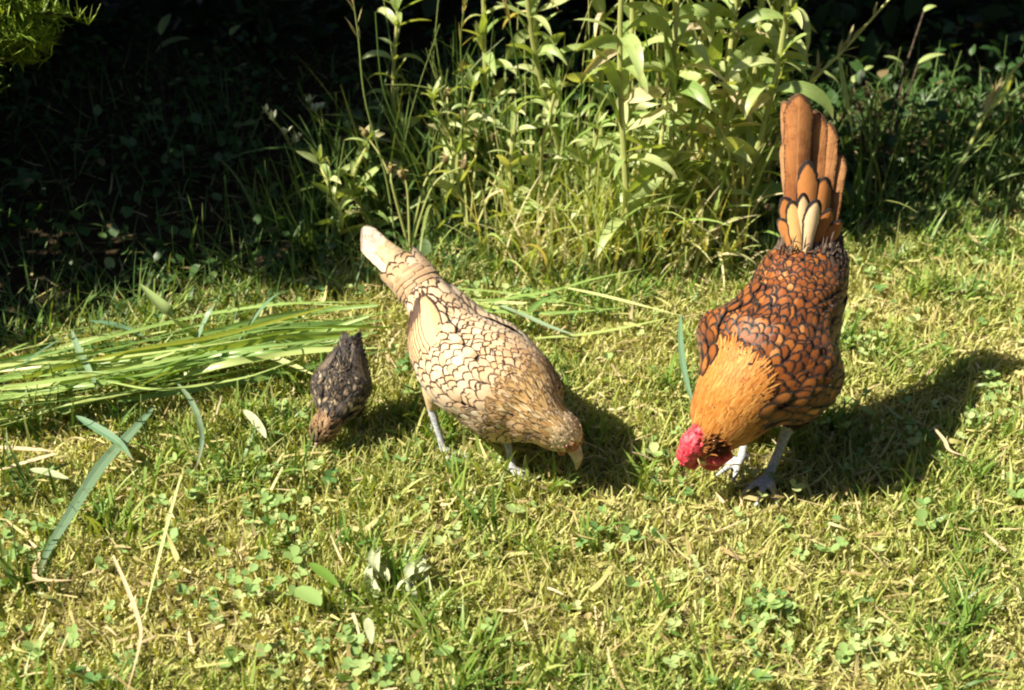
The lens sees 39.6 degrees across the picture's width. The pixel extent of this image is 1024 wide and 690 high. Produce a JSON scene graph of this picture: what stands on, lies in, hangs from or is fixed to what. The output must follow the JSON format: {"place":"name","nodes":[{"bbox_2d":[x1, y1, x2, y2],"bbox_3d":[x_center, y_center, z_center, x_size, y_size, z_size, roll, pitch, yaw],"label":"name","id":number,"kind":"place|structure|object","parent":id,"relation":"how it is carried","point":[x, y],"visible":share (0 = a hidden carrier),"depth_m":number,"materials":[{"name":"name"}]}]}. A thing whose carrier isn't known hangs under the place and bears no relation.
{"place":"outdoors","nodes":[
{"label":"outdoors","id":0,"kind":"place"},
{"bbox_2d":[0,0,1023,344],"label":"ground","id":1,"kind":"structure","parent":0,"point":[340,38],"depth_m":2.06,"materials":[{"name":"soil"}]},
{"bbox_2d":[0,0,99,90],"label":"feathery shrub","id":2,"kind":"object","parent":1,"relation":"on","point":[27,26],"visible":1,"depth_m":1.44,"materials":[{"name":"green plant"}]},
{"bbox_2d":[135,14,203,147],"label":"shade plant","id":3,"kind":"object","parent":1,"relation":"on","point":[163,23],"visible":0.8,"depth_m":2.02,"materials":[{"name":"green plant"}]},
{"bbox_2d":[151,176,281,287],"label":"grass clump","id":4,"kind":"object","parent":1,"relation":"on","point":[226,264],"visible":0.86,"depth_m":1.65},
{"bbox_2d":[227,25,247,153],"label":"shade plant","id":5,"kind":"object","parent":1,"relation":"on","point":[233,29],"visible":0.84,"depth_m":1.99,"materials":[{"name":"green plant"}]},
{"bbox_2d":[216,146,377,260],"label":"grass clump","id":6,"kind":"object","parent":1,"relation":"on","point":[252,206],"visible":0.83,"depth_m":1.73,"materials":[{"name":"plant"}]},
{"bbox_2d":[240,143,356,258],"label":"grass clump","id":7,"kind":"object","parent":1,"relation":"on","point":[327,228],"visible":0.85,"depth_m":1.68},
{"bbox_2d":[211,115,430,232],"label":"grass clump","id":8,"kind":"object","parent":1,"relation":"on","point":[323,200],"visible":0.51,"depth_m":1.75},
{"bbox_2d":[296,144,364,249],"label":"leafy plant","id":9,"kind":"object","parent":1,"relation":"on","point":[345,199],"visible":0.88,"depth_m":1.68,"materials":[{"name":"green plant"}]},
{"bbox_2d":[252,80,441,213],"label":"grass clump","id":10,"kind":"object","parent":1,"relation":"on","point":[413,196],"visible":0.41,"depth_m":1.78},
{"bbox_2d":[323,124,398,251],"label":"leafy plant","id":11,"kind":"object","parent":1,"relation":"on","point":[353,167],"visible":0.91,"depth_m":1.71,"materials":[{"name":"green plant"}]},
{"bbox_2d":[225,0,499,216],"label":"grass clump","id":12,"kind":"object","parent":1,"relation":"on","point":[374,156],"visible":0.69,"depth_m":1.76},
{"bbox_2d":[346,0,396,244],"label":"grass stalk","id":13,"kind":"object","parent":1,"relation":"on","point":[357,34],"depth_m":1.63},
{"bbox_2d":[361,0,430,190],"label":"leafy plant","id":14,"kind":"object","parent":1,"relation":"on","point":[394,19],"visible":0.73,"depth_m":1.76,"materials":[{"name":"green plant"}]},
{"bbox_2d":[295,29,507,223],"bbox_3d":[-0.142,-0.247,1.717,0.267,0.224,0.174,-26,41,-34],"label":"grass clump","id":15,"kind":"object","parent":1,"relation":"on","point":[427,187],"visible":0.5,"depth_m":1.75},
{"bbox_2d":[360,126,467,249],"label":"withered weed","id":16,"kind":"object","parent":1,"relation":"on","point":[390,169],"visible":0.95,"depth_m":1.68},
{"bbox_2d":[308,45,541,209],"bbox_3d":[-0.108,-0.267,1.778,0.271,0.191,0.257,19,38,27],"label":"grass clump","id":17,"kind":"object","parent":1,"relation":"on","point":[395,151],"visible":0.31,"depth_m":1.81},
{"bbox_2d":[406,76,486,234],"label":"leafy plant","id":18,"kind":"object","parent":1,"relation":"on","point":[432,94],"visible":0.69,"depth_m":1.72,"materials":[{"name":"green plant"}]},
{"bbox_2d":[421,66,499,235],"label":"leafy plant","id":19,"kind":"object","parent":1,"relation":"on","point":[448,186],"visible":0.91,"depth_m":1.70,"materials":[{"name":"green plant"}]},
{"bbox_2d":[347,17,580,251],"bbox_3d":[-0.053,-0.255,1.683,0.302,0.275,0.286,0,33,0],"label":"grass clump","id":20,"kind":"object","parent":1,"relation":"on","point":[436,207],"visible":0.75,"depth_m":1.71,"materials":[{"name":"plant"}]},
{"bbox_2d":[457,0,474,236],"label":"grass stalk","id":21,"kind":"object","parent":1,"relation":"on","point":[461,67],"depth_m":1.62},
{"bbox_2d":[330,30,605,210],"bbox_3d":[-0.061,-0.293,1.799,0.256,0.212,0.319,26,41,34],"label":"grass clump","id":22,"kind":"object","parent":1,"relation":"on","point":[456,129],"visible":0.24,"depth_m":1.82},
{"bbox_2d":[443,87,509,243],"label":"withered weed","id":23,"kind":"object","parent":1,"relation":"on","point":[475,133],"visible":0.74,"depth_m":1.72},
{"bbox_2d":[453,0,528,183],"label":"leafy plant","id":24,"kind":"object","parent":1,"relation":"on","point":[494,65],"visible":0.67,"depth_m":1.77,"materials":[{"name":"green plant"}]},
{"bbox_2d":[410,94,589,240],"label":"grass clump","id":25,"kind":"object","parent":1,"relation":"on","point":[531,198],"visible":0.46,"depth_m":1.70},
{"bbox_2d":[0,42,1022,355],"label":"leaf litter","id":26,"kind":"object","parent":1,"relation":"on","point":[388,138],"visible":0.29,"depth_m":1.90,"materials":[{"name":"plant"}]},
{"bbox_2d":[0,0,1023,338],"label":"undergrowth","id":27,"kind":"object","parent":1,"relation":"on","point":[24,178],"visible":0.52,"depth_m":1.94,"materials":[{"name":"green plant"}]},
{"bbox_2d":[482,100,548,242],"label":"leafy plant","id":28,"kind":"object","parent":1,"relation":"on","point":[511,171],"visible":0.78,"depth_m":1.67,"materials":[{"name":"green plant"}]},
{"bbox_2d":[431,93,615,262],"bbox_3d":[0.026,-0.200,1.685,0.203,0.179,0.270,6,33,9],"label":"grass clump","id":29,"kind":"object","parent":1,"relation":"on","point":[520,200],"visible":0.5,"depth_m":1.69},
{"bbox_2d":[36,0,1023,73],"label":"hedge","id":30,"kind":"object","parent":1,"relation":"on","point":[193,12],"visible":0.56,"depth_m":2.25,"materials":[{"name":"green plant"}]},
{"bbox_2d":[508,65,572,243],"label":"leafy plant","id":31,"kind":"object","parent":1,"relation":"on","point":[552,84],"visible":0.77,"depth_m":1.67,"materials":[{"name":"green plant"}]},
{"bbox_2d":[506,0,575,178],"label":"leafy plant","id":32,"kind":"object","parent":1,"relation":"on","point":[519,38],"visible":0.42,"depth_m":1.78,"materials":[{"name":"green plant"}]},
{"bbox_2d":[384,0,698,201],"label":"grass clump","id":33,"kind":"object","parent":1,"relation":"on","point":[592,99],"visible":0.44,"depth_m":1.78,"materials":[{"name":"plant"}]},
{"bbox_2d":[440,172,646,276],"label":"grass clump","id":34,"kind":"object","parent":1,"relation":"on","point":[522,234],"visible":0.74,"depth_m":1.67,"materials":[{"name":"plant"}]},
{"bbox_2d":[497,0,590,189],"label":"leafy plant","id":35,"kind":"object","parent":1,"relation":"on","point":[548,44],"visible":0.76,"depth_m":1.71,"materials":[{"name":"green plant"}]},
{"bbox_2d":[416,0,684,198],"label":"grass clump","id":36,"kind":"object","parent":1,"relation":"on","point":[569,120],"visible":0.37,"depth_m":1.77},
{"bbox_2d":[489,106,664,256],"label":"grass clump","id":37,"kind":"object","parent":1,"relation":"on","point":[612,193],"visible":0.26,"depth_m":1.69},
{"bbox_2d":[561,111,625,252],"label":"leafy plant","id":38,"kind":"object","parent":1,"relation":"on","point":[590,162],"visible":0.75,"depth_m":1.64,"materials":[{"name":"green plant"}]},
{"bbox_2d":[551,0,649,192],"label":"leafy plant","id":39,"kind":"object","parent":1,"relation":"on","point":[596,78],"visible":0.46,"depth_m":1.72,"materials":[{"name":"green plant"}]},
{"bbox_2d":[562,0,683,204],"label":"grass clump","id":40,"kind":"object","parent":1,"relation":"on","point":[653,81],"visible":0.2,"depth_m":1.74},
{"bbox_2d":[574,0,678,269],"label":"leafy plant","id":41,"kind":"object","parent":1,"relation":"on","point":[629,46],"visible":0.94,"depth_m":1.57,"materials":[{"name":"green plant"}]},
{"bbox_2d":[576,0,676,204],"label":"leafy plant","id":42,"kind":"object","parent":1,"relation":"on","point":[608,41],"visible":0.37,"depth_m":1.65,"materials":[{"name":"green plant"}]},
{"bbox_2d":[613,0,699,153],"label":"leafy plant","id":43,"kind":"object","parent":1,"relation":"on","point":[661,77],"visible":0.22,"depth_m":1.77,"materials":[{"name":"green plant"}]},
{"bbox_2d":[618,51,702,246],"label":"leafy plant","id":44,"kind":"object","parent":1,"relation":"on","point":[670,124],"visible":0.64,"depth_m":1.63,"materials":[{"name":"green plant"}]},
{"bbox_2d":[623,0,737,215],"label":"leafy plant","id":45,"kind":"object","parent":1,"relation":"on","point":[684,15],"visible":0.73,"depth_m":1.59,"materials":[{"name":"green plant"}]},
{"bbox_2d":[647,95,718,250],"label":"leafy plant","id":46,"kind":"object","parent":1,"relation":"on","point":[695,121],"visible":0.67,"depth_m":1.64,"materials":[{"name":"green plant"}]},
{"bbox_2d":[632,127,765,260],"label":"grass clump","id":47,"kind":"object","parent":1,"relation":"on","point":[697,205],"visible":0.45,"depth_m":1.66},
{"bbox_2d":[648,0,749,188],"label":"leafy plant","id":48,"kind":"object","parent":1,"relation":"on","point":[703,41],"visible":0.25,"depth_m":1.72,"materials":[{"name":"green plant"}]},
{"bbox_2d":[678,0,748,197],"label":"leafy plant","id":49,"kind":"object","parent":1,"relation":"on","point":[714,49],"visible":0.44,"depth_m":1.65,"materials":[{"name":"green plant"}]},
{"bbox_2d":[644,0,790,211],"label":"leafy plant","id":50,"kind":"object","parent":1,"relation":"on","point":[711,9],"visible":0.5,"depth_m":1.66,"materials":[{"name":"green plant"}]},
{"bbox_2d":[687,43,762,254],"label":"leafy plant","id":51,"kind":"object","parent":1,"relation":"on","point":[741,152],"visible":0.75,"depth_m":1.63,"materials":[{"name":"green plant"}]},
{"bbox_2d":[712,0,808,196],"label":"leafy plant","id":52,"kind":"object","parent":1,"relation":"on","point":[756,73],"visible":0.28,"depth_m":1.66,"materials":[{"name":"green plant"}]},
{"bbox_2d":[730,6,800,238],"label":"leafy plant","id":53,"kind":"object","parent":1,"relation":"on","point":[737,131],"visible":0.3,"depth_m":1.67,"materials":[{"name":"green plant"}]},
{"bbox_2d":[709,0,833,246],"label":"leafy plant","id":54,"kind":"object","parent":1,"relation":"on","point":[750,147],"visible":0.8,"depth_m":1.60,"materials":[{"name":"green plant"}]},
{"bbox_2d":[746,0,816,179],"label":"leafy plant","id":55,"kind":"object","parent":1,"relation":"on","point":[799,45],"visible":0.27,"depth_m":1.76,"materials":[{"name":"green plant"}]},
{"bbox_2d":[730,0,837,190],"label":"leafy plant","id":56,"kind":"object","parent":1,"relation":"on","point":[806,28],"visible":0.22,"depth_m":1.74,"materials":[{"name":"green plant"}]},
{"bbox_2d":[760,0,889,185],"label":"grass stalk","id":57,"kind":"object","parent":1,"relation":"on","point":[815,75],"depth_m":1.71,"materials":[{"name":"green plant"}]},
{"bbox_2d":[764,106,938,226],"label":"grass clump","id":58,"kind":"object","parent":1,"relation":"on","point":[861,187],"visible":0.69,"depth_m":1.75,"materials":[{"name":"plant"}]},
{"bbox_2d":[820,65,937,161],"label":"grass clump","id":59,"kind":"object","parent":1,"relation":"on","point":[865,121],"visible":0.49,"depth_m":1.92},
{"bbox_2d":[851,5,944,194],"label":"shade plant","id":60,"kind":"object","parent":1,"relation":"on","point":[922,59],"visible":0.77,"depth_m":1.90,"materials":[{"name":"green plant"}]},
{"bbox_2d":[823,86,979,187],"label":"grass clump","id":61,"kind":"object","parent":1,"relation":"on","point":[888,160],"visible":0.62,"depth_m":1.87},
{"bbox_2d":[832,44,1002,154],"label":"grass clump","id":62,"kind":"object","parent":1,"relation":"on","point":[907,105],"visible":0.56,"depth_m":1.96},
{"bbox_2d":[878,79,1022,215],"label":"grass clump","id":63,"kind":"object","parent":1,"relation":"on","point":[947,173],"visible":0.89,"depth_m":1.78,"materials":[{"name":"plant"}]},
{"bbox_2d":[899,43,1023,152],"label":"grass clump","id":64,"kind":"object","parent":1,"relation":"on","point":[952,113],"visible":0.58,"depth_m":1.97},
{"bbox_2d":[917,93,1023,192],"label":"grass clump","id":65,"kind":"object","parent":1,"relation":"on","point":[984,149],"visible":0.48,"depth_m":1.88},
{"bbox_2d":[926,88,1023,205],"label":"grass clump","id":66,"kind":"object","parent":1,"relation":"on","point":[1011,176],"visible":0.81,"depth_m":1.81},
{"bbox_2d":[942,59,1023,206],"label":"grass stalk","id":67,"kind":"object","parent":1,"relation":"on","point":[990,99],"depth_m":1.76,"materials":[{"name":"green plant"}]},
{"bbox_2d":[942,35,1023,137],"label":"grass clump","id":68,"kind":"object","parent":1,"relation":"on","point":[998,96],"visible":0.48,"depth_m":1.99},
{"bbox_2d":[0,176,1023,689],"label":"lawn","id":69,"kind":"structure","parent":0,"point":[228,606],"depth_m":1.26,"materials":[{"name":"plant"}]},
{"bbox_2d":[0,429,75,511],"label":"grass clump","id":70,"kind":"object","parent":69,"relation":"on","point":[5,462],"visible":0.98,"depth_m":1.31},
{"bbox_2d":[0,366,83,454],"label":"grass clump","id":71,"kind":"object","parent":69,"relation":"on","point":[24,427],"visible":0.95,"depth_m":1.39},
{"bbox_2d":[0,505,85,610],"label":"grass clump","id":72,"kind":"object","parent":69,"relation":"on","point":[10,573],"visible":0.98,"depth_m":1.21,"materials":[{"name":"plant"}]},
{"bbox_2d":[1,380,88,404],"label":"cut grass stalk","id":73,"kind":"object","parent":69,"relation":"on","point":[48,388],"visible":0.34,"depth_m":1.42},
{"bbox_2d":[22,339,212,379],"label":"cut grass stalk","id":74,"kind":"object","parent":73,"relation":"on","point":[59,368],"visible":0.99,"depth_m":1.42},
{"bbox_2d":[31,349,143,428],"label":"grass clump","id":75,"kind":"object","parent":69,"relation":"on","point":[90,393],"visible":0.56,"depth_m":1.42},
{"bbox_2d":[39,406,154,574],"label":"leaf","id":76,"kind":"object","parent":69,"relation":"on","point":[107,457],"visible":0.99,"depth_m":1.29,"materials":[{"name":"plant"}]},
{"bbox_2d":[76,416,132,459],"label":"leaf","id":77,"kind":"object","parent":69,"relation":"on","point":[105,433],"visible":1,"depth_m":1.34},
{"bbox_2d":[0,373,248,428],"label":"cut grass stalk","id":78,"kind":"object","parent":69,"relation":"on","point":[116,392],"visible":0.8,"depth_m":1.43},
{"bbox_2d":[0,346,192,389],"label":"cut grass stalk","id":79,"kind":"object","parent":78,"relation":"on","point":[115,367],"visible":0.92,"depth_m":1.38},
{"bbox_2d":[95,389,193,454],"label":"grass clump","id":80,"kind":"object","parent":69,"relation":"on","point":[124,418],"visible":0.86,"depth_m":1.38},
{"bbox_2d":[65,318,259,383],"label":"cut grass stalk","id":81,"kind":"object","parent":69,"relation":"on","point":[134,374],"visible":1,"depth_m":1.40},
{"bbox_2d":[0,350,216,389],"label":"cut grass stalk","id":82,"kind":"object","parent":81,"relation":"on","point":[91,374],"visible":1,"depth_m":1.38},
{"bbox_2d":[64,331,377,384],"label":"cut grass stalk","id":83,"kind":"object","parent":81,"relation":"on","point":[249,348],"visible":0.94,"depth_m":1.42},
{"bbox_2d":[1,337,363,425],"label":"cut grass stalk","id":84,"kind":"object","parent":69,"relation":"on","point":[109,394],"visible":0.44,"depth_m":1.43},
{"bbox_2d":[0,339,275,398],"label":"cut grass stalk","id":85,"kind":"object","parent":84,"relation":"on","point":[91,384],"visible":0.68,"depth_m":1.40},
{"bbox_2d":[85,344,304,379],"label":"cut grass stalk","id":86,"kind":"object","parent":84,"relation":"on","point":[165,369],"visible":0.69,"depth_m":1.41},
{"bbox_2d":[0,337,261,366],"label":"cut grass stalk","id":87,"kind":"object","parent":86,"relation":"on","point":[80,360],"visible":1,"depth_m":1.41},
{"bbox_2d":[35,301,351,357],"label":"cut grass stalk","id":88,"kind":"object","parent":69,"relation":"on","point":[161,324],"visible":0.91,"depth_m":1.52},
{"bbox_2d":[39,320,361,378],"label":"cut grass stalk","id":89,"kind":"object","parent":69,"relation":"on","point":[304,324],"visible":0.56,"depth_m":1.51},
{"bbox_2d":[140,284,202,336],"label":"fallen leaf","id":90,"kind":"object","parent":89,"relation":"on","point":[163,306],"visible":0.88,"depth_m":1.46,"materials":[{"name":"green plant"}]},
{"bbox_2d":[93,302,344,360],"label":"cut grass stalk","id":91,"kind":"object","parent":69,"relation":"on","point":[207,337],"visible":1,"depth_m":1.44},
{"bbox_2d":[133,331,344,388],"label":"cut grass stalk","id":92,"kind":"object","parent":69,"relation":"on","point":[246,343],"visible":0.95,"depth_m":1.46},
{"bbox_2d":[118,348,392,402],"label":"cut grass stalk","id":93,"kind":"object","parent":69,"relation":"on","point":[252,379],"visible":0.73,"depth_m":1.44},
{"bbox_2d":[154,325,391,370],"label":"cut grass stalk","id":94,"kind":"object","parent":69,"relation":"on","point":[302,329],"visible":0.95,"depth_m":1.45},
{"bbox_2d":[170,304,377,341],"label":"cut grass stalk","id":95,"kind":"object","parent":69,"relation":"on","point":[275,316],"visible":0.73,"depth_m":1.52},
{"bbox_2d":[184,347,376,375],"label":"cut grass stalk","id":96,"kind":"object","parent":69,"relation":"on","point":[237,361],"visible":0.83,"depth_m":1.42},
{"bbox_2d":[309,332,372,447],"bbox_3d":[-0.164,0.047,1.373,0.060,0.100,0.093,0,33,0],"label":"chick","id":97,"kind":"object","parent":69,"relation":"on","point":[341,384],"visible":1,"depth_m":1.35},
{"bbox_2d":[352,545,389,594],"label":"crushed leaf","id":98,"kind":"object","parent":69,"relation":"on","point":[375,570],"visible":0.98,"depth_m":1.20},
{"bbox_2d":[396,555,431,598],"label":"fallen leaf","id":99,"kind":"object","parent":69,"relation":"on","point":[414,573],"visible":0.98,"depth_m":1.19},
{"bbox_2d":[360,225,582,484],"bbox_3d":[-0.044,0.015,1.344,0.116,0.187,0.268,-21,39,-29],"label":"hen","id":100,"kind":"object","parent":69,"relation":"on","point":[481,372],"visible":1,"depth_m":1.29,"materials":[{"name":"beige"}]},
{"bbox_2d":[0,179,1023,689],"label":"dry clippings","id":101,"kind":"object","parent":69,"relation":"on","point":[608,571],"visible":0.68,"depth_m":1.29,"materials":[{"name":"plant"}]},
{"bbox_2d":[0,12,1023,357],"bbox_3d":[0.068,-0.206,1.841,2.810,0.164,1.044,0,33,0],"label":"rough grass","id":102,"kind":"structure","parent":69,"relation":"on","point":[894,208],"depth_m":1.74,"materials":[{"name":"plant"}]},
{"bbox_2d":[0,194,1023,689],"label":"clover","id":103,"kind":"object","parent":69,"relation":"on","point":[390,660],"visible":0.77,"depth_m":1.24,"materials":[{"name":"green plant"}]},
{"bbox_2d":[480,173,651,282],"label":"grass clump","id":104,"kind":"object","parent":69,"relation":"on","point":[538,260],"visible":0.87,"depth_m":1.65,"materials":[{"name":"plant"}]},
{"bbox_2d":[512,129,622,267],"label":"grass clump","id":105,"kind":"object","parent":69,"relation":"on","point":[559,218],"visible":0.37,"depth_m":1.67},
{"bbox_2d":[485,124,699,267],"bbox_3d":[0.092,-0.181,1.661,0.249,0.175,0.239,0,33,0],"label":"grass clump","id":106,"kind":"object","parent":69,"relation":"on","point":[588,210],"visible":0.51,"depth_m":1.65,"materials":[{"name":"plant"}]},
{"bbox_2d":[554,168,729,284],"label":"grass clump","id":107,"kind":"object","parent":69,"relation":"on","point":[615,253],"visible":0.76,"depth_m":1.65,"materials":[{"name":"plant"}]},
{"bbox_2d":[549,168,760,278],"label":"grass clump","id":108,"kind":"object","parent":69,"relation":"on","point":[638,265],"visible":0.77,"depth_m":1.65,"materials":[{"name":"plant"}]},
{"bbox_2d":[560,129,769,265],"bbox_3d":[0.181,-0.171,1.666,0.218,0.157,0.205,25,41,33],"label":"grass clump","id":109,"kind":"object","parent":69,"relation":"on","point":[637,219],"visible":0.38,"depth_m":1.66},
{"bbox_2d":[593,170,770,285],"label":"grass clump","id":110,"kind":"object","parent":69,"relation":"on","point":[720,253],"visible":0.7,"depth_m":1.66,"materials":[{"name":"plant"}]},
{"bbox_2d":[636,97,842,248],"bbox_3d":[0.263,-0.203,1.676,0.254,0.196,0.217,0,33,0],"label":"grass clump","id":111,"kind":"object","parent":69,"relation":"on","point":[743,211],"visible":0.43,"depth_m":1.67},
{"bbox_2d":[676,93,849,506],"bbox_3d":[0.242,-0.039,1.297,0.138,0.329,0.228,8,34,12],"label":"rooster","id":112,"kind":"object","parent":69,"relation":"on","point":[768,339],"visible":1,"depth_m":1.27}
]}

